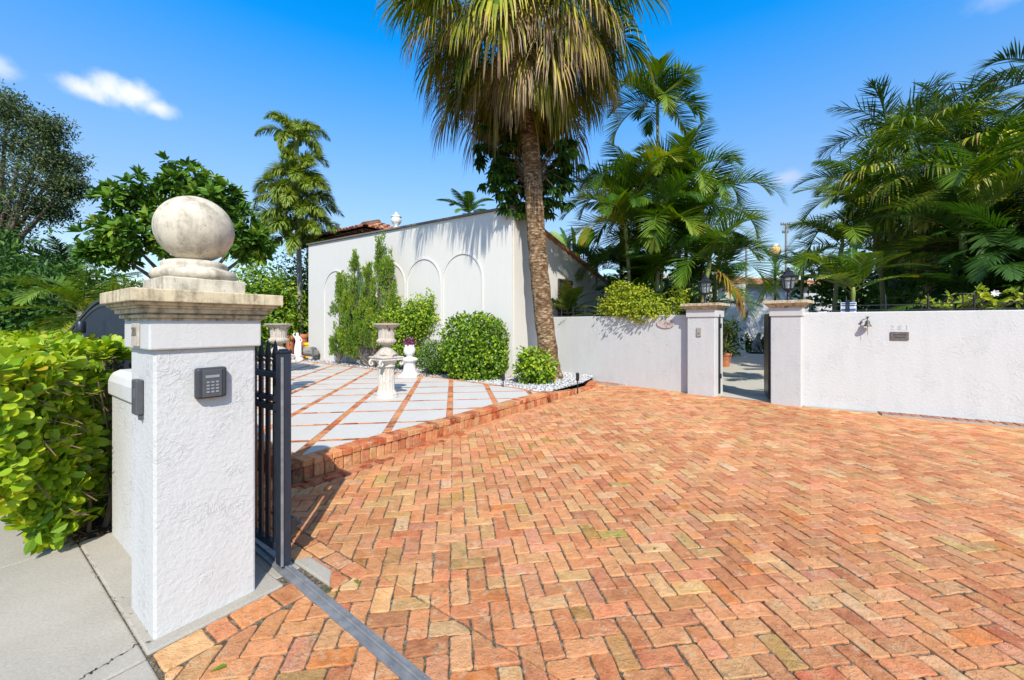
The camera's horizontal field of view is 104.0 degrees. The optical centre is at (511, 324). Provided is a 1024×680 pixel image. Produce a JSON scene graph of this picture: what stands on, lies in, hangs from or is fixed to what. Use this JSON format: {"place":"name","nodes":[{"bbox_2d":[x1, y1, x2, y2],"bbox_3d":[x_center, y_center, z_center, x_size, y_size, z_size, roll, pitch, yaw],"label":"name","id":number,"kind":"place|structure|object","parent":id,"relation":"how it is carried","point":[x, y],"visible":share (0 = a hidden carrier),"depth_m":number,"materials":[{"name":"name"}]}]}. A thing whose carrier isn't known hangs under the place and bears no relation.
{"place":"outdoors","nodes":[
{"label":"outdoors","id":0,"kind":"place"},
{"bbox_2d":[0,514,158,679],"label":"sidewalk","id":1,"kind":"structure","parent":0,"point":[61,618],"depth_m":2.01,"materials":[{"name":"concrete"}]},
{"bbox_2d":[70,466,111,540],"bbox_3d":[-7.715,1.494,6.442,11.965,0.001,0.605,0,0,35],"label":"planting bed","id":2,"kind":"object","parent":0,"point":[100,519],"visible":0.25,"depth_m":2.93,"materials":[{"name":"soil"}]},
{"bbox_2d":[0,329,131,555],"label":"hedge","id":3,"kind":"object","parent":2,"relation":"on","point":[55,446],"visible":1,"depth_m":2.59,"materials":[{"name":"green plant"}]},
{"bbox_2d":[75,320,85,336],"bbox_3d":[-5.400,0.725,5.009,0.100,1.550,0.100,0,0,0],"label":"bollard light","id":4,"kind":"object","parent":2,"relation":"on","point":[80,325],"visible":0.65,"depth_m":4.98,"materials":[{"name":"black metal"}]},
{"bbox_2d":[65,513,164,679],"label":"leaf litter","id":5,"kind":"object","parent":2,"relation":"on","point":[101,533],"visible":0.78,"depth_m":2.81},
{"bbox_2d":[79,532,331,654],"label":"pavement","id":6,"kind":"structure","parent":0,"point":[110,560],"depth_m":2.33,"materials":[{"name":"concrete"}]},
{"bbox_2d":[257,361,553,455],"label":"terrace paving","id":7,"kind":"structure","parent":0,"point":[332,405],"depth_m":6.90,"materials":[{"name":"stone"}]},
{"bbox_2d":[264,354,296,393],"bbox_3d":[-4.520,0.957,7.750,0.450,0.746,0.523,0,0,40],"label":"pedestal","id":8,"kind":"object","parent":7,"relation":"on","point":[294,358],"visible":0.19,"depth_m":7.63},
{"bbox_2d":[264,324,292,353],"bbox_3d":[-4.520,0.284,7.750,0.490,0.600,0.490,0,0,0],"label":"urn","id":9,"kind":"object","parent":8,"relation":"on","point":[278,335],"visible":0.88,"depth_m":7.63,"materials":[{"name":"stone"}]},
{"bbox_2d":[291,333,303,360],"bbox_3d":[-7.921,0.815,14.778,0.400,1.031,0.400,0,0,-20],"label":"statue","id":10,"kind":"object","parent":7,"relation":"on","point":[298,350],"visible":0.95,"depth_m":14.71,"materials":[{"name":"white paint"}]},
{"bbox_2d":[368,356,403,398],"bbox_3d":[-2.295,0.957,7.308,0.450,0.746,0.523,0,0,40],"label":"pedestal","id":11,"kind":"object","parent":7,"relation":"on","point":[386,381],"visible":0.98,"depth_m":7.19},
{"bbox_2d":[372,323,399,356],"bbox_3d":[-2.295,0.284,7.308,0.490,0.600,0.490,0,0,0],"label":"urn","id":12,"kind":"object","parent":11,"relation":"on","point":[386,339],"visible":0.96,"depth_m":7.18,"materials":[{"name":"stone"}]},
{"bbox_2d":[398,345,420,377],"bbox_3d":[-2.619,0.925,10.231,0.460,0.810,0.460,0,0,0],"label":"planter","id":13,"kind":"object","parent":7,"relation":"on","point":[409,368],"visible":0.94,"depth_m":10.10,"materials":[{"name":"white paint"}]},
{"bbox_2d":[257,340,585,391],"bbox_3d":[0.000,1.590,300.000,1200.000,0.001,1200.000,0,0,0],"label":"ground","id":14,"kind":"structure","parent":0,"point":[574,386],"depth_m":10.24,"materials":[{"name":"soil"}]},
{"bbox_2d":[0,195,58,330],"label":"dense shrub","id":15,"kind":"object","parent":14,"relation":"on","point":[14,239],"visible":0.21,"depth_m":9.29,"materials":[{"name":"green plant"}]},
{"bbox_2d":[0,227,90,329],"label":"dense shrub","id":16,"kind":"object","parent":14,"relation":"on","point":[9,257],"visible":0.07,"depth_m":10.00,"materials":[{"name":"green plant"}]},
{"bbox_2d":[0,233,96,287],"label":"feather palm","id":17,"kind":"object","parent":14,"relation":"on","point":[10,242],"visible":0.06,"depth_m":12.05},
{"bbox_2d":[0,79,97,254],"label":"oak tree","id":18,"kind":"object","parent":14,"relation":"on","point":[46,130],"visible":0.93,"depth_m":15.86,"materials":[{"name":"green plant"}]},
{"bbox_2d":[13,236,94,277],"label":"feather palm","id":19,"kind":"object","parent":14,"relation":"on","point":[64,252],"visible":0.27,"depth_m":11.11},
{"bbox_2d":[0,229,113,299],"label":"dense shrub","id":20,"kind":"object","parent":14,"relation":"on","point":[28,241],"visible":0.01,"depth_m":13.60,"materials":[{"name":"green plant"}]},
{"bbox_2d":[0,253,117,331],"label":"dense shrub","id":21,"kind":"object","parent":14,"relation":"on","point":[25,313],"visible":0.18,"depth_m":9.04,"materials":[{"name":"green plant"}]},
{"bbox_2d":[0,265,144,335],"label":"date palm","id":22,"kind":"object","parent":14,"relation":"on","point":[77,298],"visible":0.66,"depth_m":7.66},
{"bbox_2d":[56,268,143,323],"bbox_3d":[-10.581,0.138,10.657,3.037,3.337,2.350,0,0,20],"label":"dense shrub","id":23,"kind":"object","parent":14,"relation":"on","point":[108,275],"visible":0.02,"depth_m":10.44,"materials":[{"name":"green plant"}]},
{"bbox_2d":[63,150,281,278],"bbox_3d":[-7.294,-1.076,8.670,3.980,5.264,2.218,0,0,0],"label":"frangipani tree","id":24,"kind":"object","parent":14,"relation":"on","point":[118,242],"visible":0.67,"depth_m":8.38,"materials":[{"name":"green plant"}]},
{"bbox_2d":[225,259,302,351],"bbox_3d":[-10.302,-0.536,15.948,3.811,4.423,2.775,0,0,0],"label":"tall shrub","id":25,"kind":"object","parent":14,"relation":"on","point":[264,283],"visible":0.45,"depth_m":15.89,"materials":[{"name":"green plant"}]},
{"bbox_2d":[242,264,307,358],"bbox_3d":[-10.253,-0.360,17.417,4.287,4.509,3.199,0,0,0],"label":"tall shrub","id":26,"kind":"object","parent":14,"relation":"on","point":[291,292],"visible":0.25,"depth_m":17.22,"materials":[{"name":"green plant"}]},
{"bbox_2d":[270,239,308,358],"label":"tall shrub","id":27,"kind":"object","parent":14,"relation":"on","point":[305,274],"visible":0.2,"depth_m":18.19,"materials":[{"name":"green plant"}]},
{"bbox_2d":[244,110,345,358],"bbox_3d":[-9.268,-3.842,17.700,4.249,10.789,4.349,0,0,0],"label":"foxtail palm","id":28,"kind":"object","parent":14,"relation":"on","point":[299,184],"visible":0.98,"depth_m":17.04,"materials":[{"name":"plant"}]},
{"bbox_2d":[301,219,393,289],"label":"house","id":29,"kind":"structure","parent":14,"relation":"on","point":[369,226],"depth_m":17.45,"materials":[{"name":"tile"}]},
{"bbox_2d":[306,205,609,377],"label":"house","id":30,"kind":"structure","parent":14,"relation":"on","point":[470,263],"depth_m":11.66,"materials":[{"name":"paint"}]},
{"bbox_2d":[391,212,401,226],"bbox_3d":[-3.738,-3.360,12.917,0.340,0.560,0.340,0,0,0],"label":"roof urn","id":31,"kind":"object","parent":30,"relation":"on","point":[396,220],"visible":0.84,"depth_m":12.81,"materials":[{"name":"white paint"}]},
{"bbox_2d":[558,278,572,316],"bbox_3d":[1.669,-0.670,12.498,0.070,1.450,0.980,0,0,35],"label":"window","id":32,"kind":"structure","parent":30,"relation":"in","point":[560,281],"depth_m":12.30,"materials":[{"name":"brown wood"}]},
{"bbox_2d":[436,188,494,213],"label":"feather palm","id":33,"kind":"object","parent":14,"relation":"on","point":[467,199],"visible":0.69,"depth_m":21.69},
{"bbox_2d":[436,310,509,381],"bbox_3d":[-0.933,0.623,10.099,1.918,2.015,1.715,0,0,0],"label":"round bush","id":34,"kind":"object","parent":14,"relation":"on","point":[455,346],"visible":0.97,"depth_m":9.67,"materials":[{"name":"green plant"}]},
{"bbox_2d":[512,345,560,384],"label":"bush","id":35,"kind":"object","parent":14,"relation":"on","point":[535,367],"visible":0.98,"depth_m":9.00,"materials":[{"name":"green plant"}]},
{"bbox_2d":[550,226,594,255],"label":"banana plant","id":36,"kind":"object","parent":14,"relation":"on","point":[561,237],"visible":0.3,"depth_m":23.54,"materials":[{"name":"green plant"}]},
{"bbox_2d":[551,278,600,316],"bbox_3d":[1.659,-0.702,12.003,2.329,1.182,2.211,0,0,0],"label":"cycad","id":37,"kind":"object","parent":14,"relation":"on","point":[572,298],"visible":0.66,"depth_m":11.68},
{"bbox_2d":[566,241,626,288],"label":"feather palm","id":38,"kind":"object","parent":14,"relation":"on","point":[583,250],"visible":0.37,"depth_m":14.13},
{"bbox_2d":[553,315,686,392],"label":"garden wall","id":39,"kind":"structure","parent":14,"relation":"on","point":[650,353],"depth_m":9.85,"materials":[{"name":"white paint"}]},
{"bbox_2d":[561,304,685,316],"bbox_3d":[2.507,-0.354,10.285,4.000,0.305,0.029,0,0,45],"label":"wall railing","id":40,"kind":"object","parent":39,"relation":"on","point":[609,311],"depth_m":10.68,"materials":[{"name":"metal"}]},
{"bbox_2d":[656,318,674,328],"bbox_3d":[3.499,-0.020,9.128,0.025,0.230,0.430,0,0,-45],"label":"oval plaque","id":41,"kind":"object","parent":39,"relation":"attached to","point":[665,323],"visible":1,"depth_m":9.12,"materials":[{"name":"white stone"}]},
{"bbox_2d":[559,149,689,280],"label":"areca palm","id":42,"kind":"object","parent":14,"relation":"on","point":[587,178],"visible":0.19,"depth_m":12.22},
{"bbox_2d":[561,180,687,282],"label":"areca palm","id":43,"kind":"object","parent":14,"relation":"on","point":[622,197],"visible":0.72,"depth_m":10.50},
{"bbox_2d":[571,141,715,285],"bbox_3d":[3.730,-1.798,11.756,4.033,6.715,4.378,0,0,32],"label":"areca palm","id":44,"kind":"object","parent":14,"relation":"on","point":[627,179],"visible":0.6,"depth_m":11.16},
{"bbox_2d":[595,277,698,324],"bbox_3d":[3.123,0.149,9.879,1.349,2.778,2.520,0,0,-42],"label":"lime shrub","id":45,"kind":"object","parent":14,"relation":"on","point":[633,300],"visible":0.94,"depth_m":9.69,"materials":[{"name":"green plant"}]},
{"bbox_2d":[583,214,712,301],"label":"areca palm","id":46,"kind":"object","parent":14,"relation":"on","point":[638,248],"visible":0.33,"depth_m":11.59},
{"bbox_2d":[604,50,712,222],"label":"areca palm","id":47,"kind":"object","parent":14,"relation":"on","point":[674,84],"visible":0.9,"depth_m":12.39,"materials":[{"name":"plant"}]},
{"bbox_2d":[559,217,762,323],"bbox_3d":[4.093,-0.561,11.675,5.600,4.238,4.940,0,0,0],"label":"areca clump","id":48,"kind":"object","parent":14,"relation":"on","point":[644,260],"visible":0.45,"depth_m":10.89,"materials":[{"name":"plant"}]},
{"bbox_2d":[598,166,735,296],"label":"areca palm","id":49,"kind":"object","parent":14,"relation":"on","point":[694,197],"visible":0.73,"depth_m":10.09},
{"bbox_2d":[598,270,737,339],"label":"broadleaf tree","id":50,"kind":"object","parent":14,"relation":"on","point":[671,280],"visible":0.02,"depth_m":15.49,"materials":[{"name":"green plant"}]},
{"bbox_2d":[615,186,767,314],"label":"areca palm","id":51,"kind":"object","parent":14,"relation":"on","point":[710,214],"visible":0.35,"depth_m":10.73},
{"bbox_2d":[632,117,751,285],"bbox_3d":[5.239,-2.097,12.313,3.898,7.297,3.958,0,0,-19],"label":"areca palm","id":52,"kind":"object","parent":14,"relation":"on","point":[684,140],"visible":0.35,"depth_m":11.47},
{"bbox_2d":[680,302,729,396],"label":"gate pillar","id":53,"kind":"structure","parent":14,"relation":"on","point":[702,364],"depth_m":8.44,"materials":[{"name":"white paint"}]},
{"bbox_2d":[698,274,711,302],"bbox_3d":[4.168,-0.770,8.637,0.304,0.650,0.263,0,0,-20],"label":"gate lantern","id":54,"kind":"object","parent":53,"relation":"on","point":[704,280],"visible":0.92,"depth_m":8.60,"materials":[{"name":"metal"}]},
{"bbox_2d":[718,314,721,392],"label":"metal gate","id":55,"kind":"structure","parent":53,"relation":"attached to","point":[719,353],"depth_m":8.40,"materials":[{"name":"metal"}]},
{"bbox_2d":[638,204,786,318],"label":"areca palm","id":56,"kind":"object","parent":14,"relation":"on","point":[710,247],"visible":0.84,"depth_m":9.92,"materials":[{"name":"plant"}]},
{"bbox_2d":[643,147,789,302],"bbox_3d":[5.572,-1.689,12.012,4.328,6.496,3.931,0,0,0],"label":"areca palm","id":57,"kind":"object","parent":14,"relation":"on","point":[722,184],"visible":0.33,"depth_m":11.38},
{"bbox_2d":[667,262,765,321],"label":"areca palm","id":58,"kind":"object","parent":14,"relation":"on","point":[741,267],"visible":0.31,"depth_m":12.42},
{"bbox_2d":[718,272,831,354],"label":"pavilion","id":59,"kind":"structure","parent":14,"relation":"on","point":[752,326],"depth_m":23.31,"materials":[{"name":"paint"}]},
{"bbox_2d":[762,299,813,406],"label":"gate pillar","id":60,"kind":"structure","parent":14,"relation":"on","point":[786,352],"depth_m":7.41,"materials":[{"name":"white paint"}]},
{"bbox_2d":[764,314,770,398],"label":"metal gate","id":61,"kind":"structure","parent":60,"relation":"attached to","point":[767,354],"depth_m":7.88,"materials":[{"name":"metal"}]},
{"bbox_2d":[779,267,797,299],"bbox_3d":[5.243,-0.770,7.591,0.304,0.650,0.263,0,0,-20],"label":"gate lantern","id":62,"kind":"object","parent":60,"relation":"on","point":[788,273],"visible":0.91,"depth_m":7.55,"materials":[{"name":"metal"}]},
{"bbox_2d":[763,242,858,299],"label":"areca palm","id":63,"kind":"object","parent":14,"relation":"on","point":[810,263],"visible":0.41,"depth_m":16.44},
{"bbox_2d":[772,197,921,311],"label":"areca palm","id":64,"kind":"object","parent":14,"relation":"on","point":[842,231],"visible":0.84,"depth_m":11.98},
{"bbox_2d":[797,247,919,301],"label":"young palm","id":65,"kind":"object","parent":14,"relation":"on","point":[850,273],"visible":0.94,"depth_m":8.43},
{"bbox_2d":[761,239,956,311],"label":"broadleaf tree","id":66,"kind":"object","parent":14,"relation":"on","point":[822,291],"visible":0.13,"depth_m":17.00,"materials":[{"name":"green plant"}]},
{"bbox_2d":[790,127,934,301],"bbox_3d":[12.291,-2.366,14.026,4.037,7.846,3.844,0,0,0],"label":"areca palm","id":67,"kind":"object","parent":14,"relation":"on","point":[838,167],"visible":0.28,"depth_m":14.17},
{"bbox_2d":[784,161,944,311],"bbox_3d":[10.604,-1.546,11.897,4.007,6.207,3.874,0,0,0],"label":"areca palm","id":68,"kind":"object","parent":14,"relation":"on","point":[858,191],"visible":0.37,"depth_m":11.71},
{"bbox_2d":[815,72,969,308],"bbox_3d":[14.572,-3.791,15.712,5.150,10.687,5.120,0,0,-33],"label":"royal palm","id":69,"kind":"object","parent":14,"relation":"on","point":[919,103],"visible":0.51,"depth_m":15.03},
{"bbox_2d":[859,228,962,310],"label":"broadleaf tree","id":70,"kind":"object","parent":14,"relation":"on","point":[907,288],"visible":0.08,"depth_m":13.60,"materials":[{"name":"green plant"}]},
{"bbox_2d":[803,310,1023,423],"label":"garden wall","id":71,"kind":"structure","parent":14,"relation":"on","point":[967,364],"depth_m":6.53,"materials":[{"name":"white paint"}]},
{"bbox_2d":[841,300,855,311],"bbox_3d":[6.080,-0.070,7.224,0.220,0.740,0.045,0,0,32],"label":"notice sign","id":72,"kind":"object","parent":71,"relation":"attached to","point":[849,307],"visible":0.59,"depth_m":7.21,"materials":[{"name":"white paint"}]},
{"bbox_2d":[890,332,908,339],"bbox_3d":[6.451,0.193,6.658,0.225,0.135,0.021,0,0,32],"label":"wall plaque","id":73,"kind":"object","parent":71,"relation":"attached to","point":[899,335],"depth_m":6.65,"materials":[{"name":"brown metal"}]},
{"bbox_2d":[807,292,1023,311],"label":"wall railing","id":74,"kind":"object","parent":71,"relation":"on","point":[885,309],"depth_m":6.55,"materials":[{"name":"metal"}]},
{"bbox_2d":[864,159,967,308],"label":"areca palm","id":75,"kind":"object","parent":14,"relation":"on","point":[895,176],"visible":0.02,"depth_m":13.10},
{"bbox_2d":[830,233,1005,311],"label":"broadleaf tree","id":76,"kind":"object","parent":14,"relation":"on","point":[874,307],"visible":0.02,"depth_m":16.25,"materials":[{"name":"green plant"}]},
{"bbox_2d":[864,109,1023,240],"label":"areca palm","id":77,"kind":"object","parent":14,"relation":"on","point":[977,165],"visible":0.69,"depth_m":9.26,"materials":[{"name":"plant"}]},
{"bbox_2d":[871,184,1023,311],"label":"areca clump","id":78,"kind":"object","parent":14,"relation":"on","point":[959,278],"visible":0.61,"depth_m":8.34,"materials":[{"name":"plant"}]},
{"bbox_2d":[872,167,1023,307],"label":"feather palm","id":79,"kind":"object","parent":14,"relation":"on","point":[947,219],"visible":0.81,"depth_m":8.76,"materials":[{"name":"plant"}]},
{"bbox_2d":[873,68,1023,173],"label":"royal palm","id":80,"kind":"object","parent":14,"relation":"on","point":[961,95],"visible":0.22,"depth_m":15.68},
{"bbox_2d":[888,97,1023,175],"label":"feather palm","id":81,"kind":"object","parent":14,"relation":"on","point":[960,133],"visible":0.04,"depth_m":13.16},
{"bbox_2d":[919,98,1023,226],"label":"feather palm","id":82,"kind":"object","parent":14,"relation":"on","point":[1000,114],"visible":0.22,"depth_m":10.41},
{"bbox_2d":[925,36,1023,119],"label":"feather palm","id":83,"kind":"object","parent":14,"relation":"on","point":[1013,70],"visible":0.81,"depth_m":12.07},
{"bbox_2d":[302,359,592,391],"bbox_3d":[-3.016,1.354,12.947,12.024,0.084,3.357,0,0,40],"label":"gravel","id":84,"kind":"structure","parent":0,"point":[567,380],"depth_m":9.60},
{"bbox_2d":[302,347,318,357],"bbox_3d":[-7.646,1.047,15.154,0.669,0.417,0.471,0,0,0],"label":"stone ornament","id":85,"kind":"object","parent":84,"relation":"on","point":[313,352],"visible":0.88,"depth_m":14.97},
{"bbox_2d":[327,270,358,363],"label":"juniper","id":86,"kind":"object","parent":84,"relation":"on","point":[333,348],"visible":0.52,"depth_m":13.58,"materials":[{"name":"green plant"}]},
{"bbox_2d":[332,232,401,367],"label":"juniper","id":87,"kind":"object","parent":84,"relation":"on","point":[386,268],"visible":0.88,"depth_m":12.73,"materials":[{"name":"green plant"}]},
{"bbox_2d":[370,287,440,367],"bbox_3d":[-3.079,0.313,11.982,2.385,2.802,1.448,0,0,19],"label":"leafy bush","id":88,"kind":"object","parent":84,"relation":"on","point":[412,315],"visible":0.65,"depth_m":11.64,"materials":[{"name":"green plant"}]},
{"bbox_2d":[417,339,446,374],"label":"round bush","id":89,"kind":"object","parent":84,"relation":"on","point":[425,354],"visible":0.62,"depth_m":10.74,"materials":[{"name":"green plant"}]},
{"bbox_2d":[370,0,671,379],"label":"fan palm","id":90,"kind":"object","parent":84,"relation":"on","point":[528,85],"visible":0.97,"depth_m":9.55,"materials":[{"name":"green plant"}]},
{"bbox_2d":[472,116,588,221],"bbox_3d":[0.475,-3.941,10.463,3.022,2.652,1.715,0,0,0],"label":"climbing shrub","id":91,"kind":"object","parent":90,"relation":"attached to","point":[505,172],"visible":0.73,"depth_m":10.14,"materials":[{"name":"green plant"}]},
{"bbox_2d":[0,0,1023,302],"label":"sky","id":92,"kind":"structure","parent":0,"point":[195,79],"materials":[{"name":"blue"}]},
{"bbox_2d":[77,384,1023,679],"bbox_3d":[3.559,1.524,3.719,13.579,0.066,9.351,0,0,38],"label":"driveway","id":93,"kind":"structure","parent":0,"point":[839,460],"depth_m":2.66,"materials":[{"name":"brick"}]},
{"bbox_2d":[108,369,131,557],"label":"wall","id":94,"kind":"structure","parent":93,"relation":"on","point":[120,386],"depth_m":2.70,"materials":[{"name":"white paint"}]},
{"bbox_2d":[100,196,282,639],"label":"gate pillar","id":95,"kind":"structure","parent":93,"relation":"on","point":[191,307],"depth_m":2.04,"materials":[{"name":"white paint"}]},
{"bbox_2d":[131,323,139,346],"bbox_3d":[-1.861,0.051,1.976,0.120,0.113,0.011,0,0,35],"label":"number plaque","id":96,"kind":"object","parent":95,"relation":"attached to","point":[135,334],"visible":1,"depth_m":1.96,"materials":[{"name":"stone"}]},
{"bbox_2d":[132,379,143,419],"bbox_3d":[-1.867,0.373,1.994,0.080,0.198,0.033,0,0,35],"label":"card reader","id":97,"kind":"object","parent":95,"relation":"attached to","point":[138,397],"visible":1,"depth_m":1.97,"materials":[{"name":"grey plastic"}]},
{"bbox_2d":[194,366,226,399],"bbox_3d":[-1.550,0.299,2.060,0.049,0.157,0.134,0,0,35],"label":"keypad","id":98,"kind":"object","parent":95,"relation":"attached to","point":[210,382],"visible":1,"depth_m":2.04,"materials":[{"name":"grey plastic"}]},
{"bbox_2d":[255,538,431,679],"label":"gate track","id":99,"kind":"structure","parent":93,"relation":"on","point":[395,662],"depth_m":2.01,"materials":[{"name":"metal"}]},
{"bbox_2d":[64,298,300,566],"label":"sliding gate","id":100,"kind":"structure","parent":99,"relation":"on","point":[101,320],"depth_m":2.54,"materials":[{"name":"black metal"}]},
{"bbox_2d":[257,380,596,483],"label":"kerb","id":101,"kind":"structure","parent":93,"relation":"on","point":[315,463],"depth_m":4.86,"materials":[{"name":"brick"}]},
{"bbox_2d":[803,406,877,412],"bbox_3d":[5.760,1.508,7.042,1.025,0.044,0.088,0,0,32],"label":"wall footing","id":102,"kind":"object","parent":93,"relation":"on","point":[841,409],"depth_m":6.99,"materials":[{"name":"concrete"}]},
{"bbox_2d":[878,411,1023,428],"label":"brick edging","id":103,"kind":"object","parent":93,"relation":"on","point":[962,420],"visible":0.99,"depth_m":6.17,"materials":[{"name":"brick"}]},
{"bbox_2d":[718,350,770,401],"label":"courtyard","id":104,"kind":"structure","parent":0,"point":[743,376],"depth_m":11.05,"materials":[{"name":"concrete"}]},
{"bbox_2d":[723,353,731,366],"bbox_3d":[7.526,1.259,14.200,0.500,0.470,0.500,0,0,0],"label":"plant pot","id":105,"kind":"object","parent":104,"relation":"on","point":[726,359],"visible":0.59,"depth_m":14.01,"materials":[{"name":"ceramic"}]},
{"bbox_2d":[723,316,745,356],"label":"courtyard shrub","id":106,"kind":"object","parent":105,"relation":"in","point":[734,339],"visible":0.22,"depth_m":18.68,"materials":[{"name":"green plant"}]},
{"bbox_2d":[723,309,749,355],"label":"yucca","id":107,"kind":"object","parent":105,"relation":"in","point":[727,329],"visible":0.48,"depth_m":14.17,"materials":[{"name":"green plant"}]},
{"bbox_2d":[745,332,753,351],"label":"courtyard shrub","id":108,"kind":"object","parent":104,"relation":"on","point":[748,346],"visible":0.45,"depth_m":21.31,"materials":[{"name":"green plant"}]},
{"bbox_2d":[748,332,763,353],"bbox_3d":[12.546,0.950,20.500,0.750,1.088,0.456,0,0,20],"label":"statue","id":109,"kind":"object","parent":104,"relation":"on","point":[756,345],"visible":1,"depth_m":20.37,"materials":[{"name":"stone"}]},
{"bbox_2d":[769,243,781,300],"bbox_3d":[12.500,-1.170,19.000,0.540,5.340,0.540,0,0,0],"label":"street lamp","id":110,"kind":"object","parent":104,"relation":"on","point":[778,246],"visible":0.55,"depth_m":18.83,"materials":[{"name":"glass"}]},
{"bbox_2d":[823,81,1023,308],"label":"areca palm","id":111,"kind":"object","parent":104,"relation":"on","point":[962,114],"visible":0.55,"depth_m":10.89,"materials":[{"name":"green plant"}]},
{"bbox_2d":[915,283,1022,310],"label":"gardenia","id":112,"kind":"object","parent":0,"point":[985,296],"visible":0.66,"depth_m":6.32,"materials":[{"name":"green plant"}]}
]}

